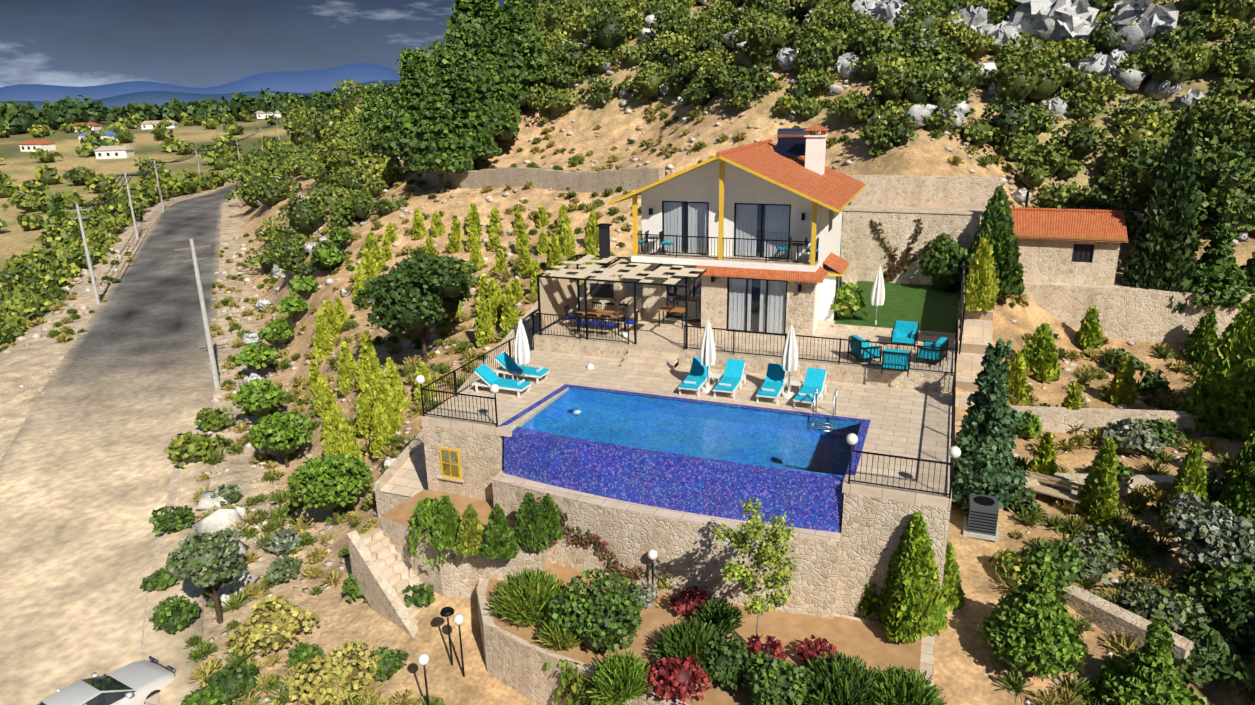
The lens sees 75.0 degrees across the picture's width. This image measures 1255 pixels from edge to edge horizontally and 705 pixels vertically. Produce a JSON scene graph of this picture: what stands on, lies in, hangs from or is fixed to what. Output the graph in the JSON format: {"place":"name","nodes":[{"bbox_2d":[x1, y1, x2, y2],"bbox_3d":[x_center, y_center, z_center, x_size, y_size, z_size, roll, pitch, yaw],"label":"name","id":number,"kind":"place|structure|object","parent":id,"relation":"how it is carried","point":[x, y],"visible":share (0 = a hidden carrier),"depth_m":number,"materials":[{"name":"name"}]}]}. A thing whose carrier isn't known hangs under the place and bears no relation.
{"place":"outdoors","nodes":[
{"label":"outdoors","id":0,"kind":"place"},
{"bbox_2d":[0,183,240,704],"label":"asphalt road","id":1,"kind":"structure","parent":0,"point":[86,467],"depth_m":35.90,"materials":[{"name":"grey asphalt"}]},
{"bbox_2d":[37,656,174,704],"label":"parked car","id":2,"kind":"object","parent":1,"relation":"on","point":[138,682],"visible":0.85,"depth_m":21.77,"materials":[{"name":"white paint"}]},
{"bbox_2d":[141,120,177,129],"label":"house","id":3,"kind":"structure","parent":0,"point":[146,124],"depth_m":434.64,"materials":[{"name":"white paint"}]},
{"bbox_2d":[0,63,400,109],"bbox_3d":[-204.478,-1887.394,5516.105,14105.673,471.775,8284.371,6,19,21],"label":"distant mountains","id":4,"kind":"structure","parent":0,"point":[123,94],"depth_m":7868.05,"materials":[{"name":"blue"}]},
{"bbox_2d":[0,0,509,87],"label":"sky","id":5,"kind":"structure","parent":0,"point":[77,43],"materials":[{"name":"blue"}]},
{"bbox_2d":[0,0,1254,704],"bbox_3d":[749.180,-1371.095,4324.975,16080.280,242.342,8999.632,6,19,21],"label":"terrain","id":6,"kind":"structure","parent":0,"point":[966,670],"depth_m":45.88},
{"bbox_2d":[19,140,55,151],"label":"house","id":7,"kind":"structure","parent":6,"relation":"on","point":[31,145],"depth_m":330.69,"materials":[{"name":"white paint"}]},
{"bbox_2d":[65,204,99,303],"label":"utility pole","id":8,"kind":"object","parent":6,"relation":"on","point":[92,276],"visible":0.96,"depth_m":67.72,"materials":[{"name":"concrete"}]},
{"bbox_2d":[65,121,276,207],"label":"overhead wires","id":9,"kind":"object","parent":8,"relation":"attached to","point":[87,205],"visible":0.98,"depth_m":108.34,"materials":[{"name":"black metal"}]},
{"bbox_2d":[73,122,101,131],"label":"house","id":10,"kind":"structure","parent":6,"relation":"on","point":[96,126],"depth_m":450.89,"materials":[{"name":"orange tile"}]},
{"bbox_2d":[77,131,118,141],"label":"house","id":11,"kind":"structure","parent":6,"relation":"on","point":[109,134],"depth_m":358.86,"materials":[{"name":"white paint"}]},
{"bbox_2d":[94,145,134,158],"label":"house","id":12,"kind":"structure","parent":6,"relation":"on","point":[109,152],"depth_m":312.31,"materials":[{"name":"white paint"}]},
{"bbox_2d":[118,173,138,237],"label":"utility pole","id":13,"kind":"object","parent":6,"relation":"on","point":[133,218],"visible":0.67,"depth_m":105.45,"materials":[{"name":"concrete"}]},
{"bbox_2d":[148,160,164,211],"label":"utility pole","id":14,"kind":"object","parent":6,"relation":"on","point":[161,200],"visible":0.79,"depth_m":134.48,"materials":[{"name":"concrete"}]},
{"bbox_2d":[0,104,342,351],"bbox_3d":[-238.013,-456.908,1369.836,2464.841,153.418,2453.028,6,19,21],"label":"trees","id":15,"kind":"object","parent":6,"relation":"on","point":[36,280],"visible":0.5,"depth_m":152.34,"materials":[{"name":"green plant"}]},
{"bbox_2d":[0,85,380,134],"bbox_3d":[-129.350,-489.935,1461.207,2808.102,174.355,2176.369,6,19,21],"label":"distant trees","id":16,"kind":"object","parent":6,"relation":"on","point":[19,118],"visible":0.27,"depth_m":500.20,"materials":[{"name":"green plant"}]},
{"bbox_2d":[174,239,219,387],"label":"utility pole","id":17,"kind":"object","parent":6,"relation":"on","point":[212,359],"visible":0.96,"depth_m":45.59,"materials":[{"name":"concrete"}]},
{"bbox_2d":[191,150,203,190],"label":"utility pole","id":18,"kind":"object","parent":6,"relation":"on","point":[196,152],"visible":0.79,"depth_m":172.53,"materials":[{"name":"concrete"}]},
{"bbox_2d":[254,110,280,118],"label":"house","id":19,"kind":"structure","parent":6,"relation":"on","point":[262,114],"depth_m":498.61,"materials":[{"name":"white paint"}]},
{"bbox_2d":[139,406,435,704],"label":"shrubs","id":20,"kind":"object","parent":6,"relation":"on","point":[335,676],"visible":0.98,"depth_m":23.98,"materials":[{"name":"green plant"}]},
{"bbox_2d":[44,0,551,227],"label":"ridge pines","id":21,"kind":"object","parent":6,"relation":"on","point":[455,109],"visible":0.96,"depth_m":64.44,"materials":[{"name":"green plant"}]},
{"bbox_2d":[232,202,372,525],"bbox_3d":[-18.383,-1.816,45.237,7.864,8.644,38.905,-6,18,-16],"label":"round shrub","id":22,"kind":"object","parent":6,"relation":"on","point":[326,484],"visible":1,"depth_m":35.60,"materials":[{"name":"green plant"}]},
{"bbox_2d":[417,653,429,704],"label":"garden lamp","id":23,"kind":"object","parent":6,"relation":"on","point":[423,659],"visible":1,"depth_m":20.65,"materials":[{"name":"white glass"}]},
{"bbox_2d":[440,607,454,664],"bbox_3d":[-4.912,7.876,22.563,0.400,1.780,0.400,6,19,21],"label":"garden lamp","id":24,"kind":"object","parent":6,"relation":"on","point":[447,612],"visible":1,"depth_m":22.36,"materials":[{"name":"black metal"}]},
{"bbox_2d":[306,203,598,472],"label":"shrubs","id":25,"kind":"object","parent":6,"relation":"on","point":[383,403],"visible":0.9,"depth_m":40.79,"materials":[{"name":"green plant"}]},
{"bbox_2d":[453,614,464,676],"bbox_3d":[-4.522,7.972,22.201,0.300,1.980,0.285,6,19,21],"label":"garden lamp","id":26,"kind":"object","parent":6,"relation":"on","point":[458,619],"visible":1,"depth_m":22.00,"materials":[{"name":"white glass"}]},
{"bbox_2d":[422,167,664,192],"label":"retaining wall","id":27,"kind":"structure","parent":6,"relation":"on","point":[625,178],"depth_m":56.83,"materials":[{"name":"stone"}]},
{"bbox_2d":[0,0,1254,704],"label":"grass tufts","id":28,"kind":"object","parent":6,"relation":"on","point":[1138,564],"depth_m":33.18,"materials":[{"name":"green plant"}]},
{"bbox_2d":[0,2,1254,704],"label":"ground stones","id":29,"kind":"object","parent":6,"relation":"on","point":[218,520],"visible":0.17,"depth_m":39.04,"materials":[{"name":"grey stone"}]},
{"bbox_2d":[647,549,657,593],"bbox_3d":[0.716,6.473,23.164,0.300,1.980,0.285,6,19,21],"label":"garden lamp","id":30,"kind":"object","parent":6,"relation":"on","point":[652,554],"visible":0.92,"depth_m":22.86,"materials":[{"name":"white glass"}]},
{"bbox_2d":[374,275,954,635],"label":"terrace block","id":31,"kind":"structure","parent":6,"relation":"on","point":[910,415],"depth_m":25.64,"materials":[{"name":"beige stone"}]},
{"bbox_2d":[471,364,531,397],"bbox_3d":[-4.385,0.961,28.337,2.001,0.843,0.724,6,19,21],"label":"sun lounger","id":32,"kind":"object","parent":31,"relation":"on","point":[488,376],"visible":0.96,"depth_m":28.25,"materials":[{"name":"teal plastic"}]},
{"bbox_2d":[493,352,549,383],"bbox_3d":[-3.876,0.547,29.637,2.011,0.843,0.749,6,19,21],"label":"sun lounger","id":33,"kind":"object","parent":31,"relation":"on","point":[505,361],"visible":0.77,"depth_m":29.55,"materials":[{"name":"teal plastic"}]},
{"bbox_2d":[515,317,530,390],"bbox_3d":[-3.653,0.015,28.360,0.516,2.610,0.516,15,23,42],"label":"closed parasol","id":34,"kind":"object","parent":31,"relation":"on","point":[522,353],"visible":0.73,"depth_m":28.15,"materials":[{"name":"white fabric"}]},
{"bbox_2d":[564,304,578,328],"bbox_3d":[-2.298,-1.468,33.821,0.482,0.951,0.440,6,19,21],"label":"dining chair","id":35,"kind":"object","parent":31,"relation":"on","point":[568,312],"visible":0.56,"depth_m":33.82,"materials":[{"name":"black metal"}]},
{"bbox_2d":[573,312,584,335],"bbox_3d":[-1.888,-1.197,32.928,0.440,0.951,0.482,6,19,21],"label":"dining chair","id":36,"kind":"object","parent":31,"relation":"on","point":[582,322],"visible":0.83,"depth_m":32.74,"materials":[{"name":"black metal"}]},
{"bbox_2d":[586,363,593,368],"bbox_3d":[-1.390,1.260,31.018,0.300,1.780,0.285,6,19,21],"label":"garden lamp","id":37,"kind":"object","parent":31,"relation":"on","point":[590,365],"visible":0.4,"depth_m":30.69,"materials":[{"name":"white glass"}]},
{"bbox_2d":[587,313,601,336],"bbox_3d":[-1.329,-1.141,32.717,0.440,0.951,0.482,6,19,21],"label":"dining chair","id":38,"kind":"object","parent":31,"relation":"on","point":[589,315],"visible":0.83,"depth_m":32.55,"materials":[{"name":"blue fabric"}]},
{"bbox_2d":[588,302,600,326],"bbox_3d":[-1.365,-1.604,34.208,0.440,0.951,0.482,6,19,21],"label":"dining chair","id":39,"kind":"object","parent":31,"relation":"on","point":[594,303],"visible":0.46,"depth_m":34.29,"materials":[{"name":"black metal"}]},
{"bbox_2d":[574,308,627,334],"bbox_3d":[-1.065,-1.254,33.386,2.000,0.760,0.900,6,19,21],"label":"dining table","id":40,"kind":"object","parent":31,"relation":"on","point":[615,314],"visible":0.6,"depth_m":33.30,"materials":[{"name":"brown wood"}]},
{"bbox_2d":[601,315,614,337],"bbox_3d":[-0.770,-1.085,32.507,0.440,0.951,0.482,6,19,21],"label":"dining chair","id":41,"kind":"object","parent":31,"relation":"on","point":[608,324],"visible":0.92,"depth_m":32.33,"materials":[{"name":"blue fabric"}]},
{"bbox_2d":[601,303,614,325],"bbox_3d":[-0.805,-1.549,33.998,0.440,0.951,0.482,6,19,21],"label":"dining chair","id":42,"kind":"object","parent":31,"relation":"on","point":[607,304],"visible":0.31,"depth_m":34.10,"materials":[{"name":"black metal"}]},
{"bbox_2d":[537,223,706,348],"bbox_3d":[0.009,-2.869,33.032,6.220,4.020,3.835,6,19,21],"label":"pergola","id":43,"kind":"object","parent":31,"relation":"on","point":[604,283],"visible":0.9,"depth_m":33.89,"materials":[{"name":"beige metal"}]},
{"bbox_2d":[618,304,627,319],"bbox_3d":[-0.246,-1.493,33.787,0.440,0.951,0.482,6,19,21],"label":"dining chair","id":44,"kind":"object","parent":31,"relation":"on","point":[623,305],"visible":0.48,"depth_m":33.84,"materials":[{"name":"black metal"}]},
{"bbox_2d":[624,310,638,332],"bbox_3d":[0.164,-1.222,32.894,0.482,0.951,0.440,6,19,21],"label":"dining chair","id":45,"kind":"object","parent":31,"relation":"on","point":[632,321],"visible":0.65,"depth_m":32.82,"materials":[{"name":"black metal"}]},
{"bbox_2d":[503,371,802,390],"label":"lounger side tables","id":46,"kind":"object","parent":31,"relation":"on","point":[718,376],"visible":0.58,"depth_m":28.53,"materials":[{"name":"white plastic"}]},
{"bbox_2d":[658,306,684,328],"bbox_3d":[1.873,-1.450,33.868,1.100,0.750,0.600,6,19,21],"label":"side table","id":47,"kind":"object","parent":31,"relation":"on","point":[672,309],"visible":0.71,"depth_m":33.67,"materials":[{"name":"brown wood"}]},
{"bbox_2d":[498,384,870,532],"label":"infinity pool","id":48,"kind":"structure","parent":31,"relation":"on","point":[714,487],"depth_m":23.23,"materials":[{"name":"tile"}]},
{"bbox_2d":[518,388,860,475],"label":"pool water","id":49,"kind":"structure","parent":48,"relation":"in","point":[805,443],"depth_m":25.04,"materials":[{"name":"blue liquid"}]},
{"bbox_2d":[416,375,960,498],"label":"globe lamps","id":50,"kind":"object","parent":31,"relation":"on","point":[954,452],"visible":1,"depth_m":20.91,"materials":[{"name":"white glass"}]},
{"bbox_2d":[420,230,958,497],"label":"iron railings","id":51,"kind":"object","parent":31,"relation":"on","point":[640,248],"visible":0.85,"depth_m":28.77,"materials":[{"name":"black metal"}]},
{"bbox_2d":[678,357,711,396],"bbox_3d":[2.392,0.812,28.436,0.767,0.843,2.017,6,19,21],"label":"sun lounger","id":52,"kind":"object","parent":31,"relation":"on","point":[696,379],"visible":0.88,"depth_m":28.40,"materials":[{"name":"teal plastic"}]},
{"bbox_2d":[700,317,715,392],"bbox_3d":[2.741,0.067,27.836,0.516,2.610,0.516,15,23,42],"label":"closed parasol","id":53,"kind":"object","parent":31,"relation":"on","point":[707,354],"visible":0.98,"depth_m":27.65,"materials":[{"name":"white fabric"}]},
{"bbox_2d":[713,359,745,398],"bbox_3d":[3.551,0.878,28.157,0.748,0.843,2.010,6,19,21],"label":"sun lounger","id":54,"kind":"object","parent":31,"relation":"on","point":[733,377],"visible":1,"depth_m":28.33,"materials":[{"name":"teal plastic"}]},
{"bbox_2d":[631,154,842,338],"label":"house wall","id":55,"kind":"structure","parent":31,"relation":"on","point":[720,199],"depth_m":32.73,"materials":[{"name":"white paint"}]},
{"bbox_2d":[638,230,672,255],"bbox_3d":[1.076,-4.510,33.648,1.540,0.951,0.560,6,19,21],"label":"balcony table set","id":56,"kind":"object","parent":55,"relation":"on","point":[663,243],"visible":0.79,"depth_m":33.58,"materials":[{"name":"black metal"}]},
{"bbox_2d":[608,124,865,282],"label":"house roof","id":57,"kind":"structure","parent":55,"relation":"attached to","point":[815,179],"depth_m":32.58,"materials":[{"name":"orange tile"}]},
{"bbox_2d":[774,128,814,165],"bbox_3d":[7.457,-9.264,36.790,1.600,1.560,1.660,6,19,21],"label":"solar water heater","id":58,"kind":"object","parent":57,"relation":"on","point":[791,142],"visible":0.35,"depth_m":36.83,"materials":[{"name":"blue glass"}]},
{"bbox_2d":[777,236,818,262],"bbox_3d":[6.573,-3.961,31.576,1.540,0.951,0.560,6,19,21],"label":"balcony table set","id":59,"kind":"object","parent":55,"relation":"on","point":[779,249],"visible":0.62,"depth_m":31.59,"materials":[{"name":"black metal"}]},
{"bbox_2d":[756,363,786,404],"bbox_3d":[4.908,1.028,27.598,0.755,0.843,2.013,6,19,21],"label":"sun lounger","id":60,"kind":"object","parent":31,"relation":"on","point":[774,384],"visible":0.98,"depth_m":27.73,"materials":[{"name":"teal plastic"}]},
{"bbox_2d":[781,322,797,398],"bbox_3d":[5.402,0.232,27.156,0.516,2.610,0.516,15,23,42],"label":"closed parasol","id":61,"kind":"object","parent":31,"relation":"on","point":[790,357],"visible":1,"depth_m":26.98,"materials":[{"name":"white fabric"}]},
{"bbox_2d":[793,368,826,409],"bbox_3d":[6.082,1.173,27.069,0.720,0.843,2.000,7,19,24],"label":"sun lounger","id":62,"kind":"object","parent":31,"relation":"on","point":[814,378],"visible":0.9,"depth_m":27.26,"materials":[{"name":"teal plastic"}]},
{"bbox_2d":[813,387,836,421],"bbox_3d":[6.197,2.034,25.761,0.644,1.772,0.572,6,19,21],"label":"pool ladder","id":63,"kind":"object","parent":31,"relation":"on","point":[834,401],"visible":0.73,"depth_m":25.59,"materials":[{"name":"silver metal"}]},
{"bbox_2d":[847,335,881,363],"bbox_3d":[8.438,-0.128,29.067,0.840,0.860,0.880,-5,18,-13],"label":"lounge armchair","id":64,"kind":"object","parent":31,"relation":"on","point":[859,346],"visible":0.88,"depth_m":28.77,"materials":[{"name":"teal fabric"}]},
{"bbox_2d":[870,264,884,324],"bbox_3d":[10.081,-2.268,32.905,0.516,2.610,0.516,-1,17,-1],"label":"closed parasol","id":65,"kind":"object","parent":31,"relation":"on","point":[877,298],"visible":0.9,"depth_m":32.71,"materials":[{"name":"white fabric"}]},
{"bbox_2d":[881,348,910,376],"bbox_3d":[9.145,0.255,27.798,0.887,0.860,0.848,6,19,21],"label":"lounge armchair","id":66,"kind":"object","parent":31,"relation":"on","point":[896,359],"visible":1,"depth_m":27.45,"materials":[{"name":"teal fabric"}]},
{"bbox_2d":[886,343,912,351],"bbox_3d":[9.777,-0.037,29.443,0.900,0.420,0.600,6,19,21],"label":"coffee table","id":67,"kind":"object","parent":31,"relation":"on","point":[901,347],"visible":0.42,"depth_m":29.26,"materials":[{"name":"beige wood"}]},
{"bbox_2d":[891,320,918,349],"bbox_3d":[10.423,-0.669,30.697,0.880,0.860,0.840,7,19,24],"label":"lounge armchair","id":68,"kind":"object","parent":31,"relation":"on","point":[904,332],"visible":1,"depth_m":30.66,"materials":[{"name":"teal fabric"}]},
{"bbox_2d":[916,337,948,366],"bbox_3d":[10.731,-0.069,28.750,0.840,0.860,0.880,11,21,33],"label":"lounge armchair","id":69,"kind":"object","parent":31,"relation":"on","point":[942,342],"visible":0.88,"depth_m":28.48,"materials":[{"name":"teal fabric"}]},
{"bbox_2d":[141,405,1240,704],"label":"retaining walls","id":70,"kind":"structure","parent":6,"relation":"on","point":[385,567],"depth_m":22.49,"materials":[{"name":"stone"}]},
{"bbox_2d":[406,219,1000,704],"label":"garden shrubs","id":71,"kind":"object","parent":6,"relation":"on","point":[912,601],"visible":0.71,"depth_m":20.64,"materials":[{"name":"green plant"}]},
{"bbox_2d":[223,0,1254,276],"bbox_3d":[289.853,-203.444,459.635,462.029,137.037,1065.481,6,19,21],"label":"trees","id":72,"kind":"object","parent":6,"relation":"on","point":[325,152],"visible":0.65,"depth_m":52.97,"materials":[{"name":"green plant"}]},
{"bbox_2d":[242,0,1249,385],"bbox_3d":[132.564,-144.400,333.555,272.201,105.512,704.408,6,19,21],"label":"hill boulders","id":73,"kind":"object","parent":6,"relation":"on","point":[1060,20],"visible":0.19,"depth_m":51.47,"materials":[{"name":"grey stone"}]},
{"bbox_2d":[353,105,1254,528],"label":"trees","id":74,"kind":"object","parent":6,"relation":"on","point":[1179,185],"visible":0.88,"depth_m":36.46,"materials":[{"name":"green plant"}]},
{"bbox_2d":[818,175,1001,427],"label":"garden lawn walls","id":75,"kind":"structure","parent":6,"relation":"on","point":[954,207],"depth_m":39.66,"materials":[{"name":"stone"}]},
{"bbox_2d":[959,258,965,353],"bbox_3d":[14.019,-2.380,34.239,0.060,1.900,10.860,6,19,21],"label":"lawn fence","id":76,"kind":"object","parent":75,"relation":"on","point":[962,304],"visible":0.81,"depth_m":32.31,"materials":[{"name":"black metal"}]},
{"bbox_2d":[963,493,998,541],"bbox_3d":[10.960,5.036,25.237,1.000,1.020,1.100,6,19,21],"label":"air conditioning unit","id":77,"kind":"object","parent":6,"relation":"on","point":[980,520],"visible":0.94,"depth_m":24.88,"materials":[{"name":"grey metal"}]},
{"bbox_2d":[1024,470,1082,513],"bbox_3d":[13.870,4.560,26.711,1.800,0.850,0.500,14,23,39],"label":"garden bench","id":78,"kind":"object","parent":6,"relation":"on","point":[1064,495],"visible":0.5,"depth_m":26.64,"materials":[{"name":"brown wood"}]},
{"bbox_2d":[976,305,1254,704],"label":"shrubs","id":79,"kind":"object","parent":6,"relation":"on","point":[1027,627],"visible":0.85,"depth_m":22.35,"materials":[{"name":"green plant"}]},
{"bbox_2d":[1023,272,1254,341],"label":"retaining wall","id":80,"kind":"structure","parent":6,"relation":"on","point":[1134,314],"depth_m":38.67,"materials":[{"name":"stone"}]},
{"bbox_2d":[1016,235,1127,285],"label":"stone outbuilding","id":81,"kind":"structure","parent":80,"relation":"on","point":[1073,262],"depth_m":39.57,"materials":[{"name":"grey stone"}]},
{"bbox_2d":[1010,191,1127,242],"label":"shed roof","id":82,"kind":"structure","parent":81,"relation":"on","point":[1090,223],"depth_m":39.85,"materials":[{"name":"tile"}]}
]}

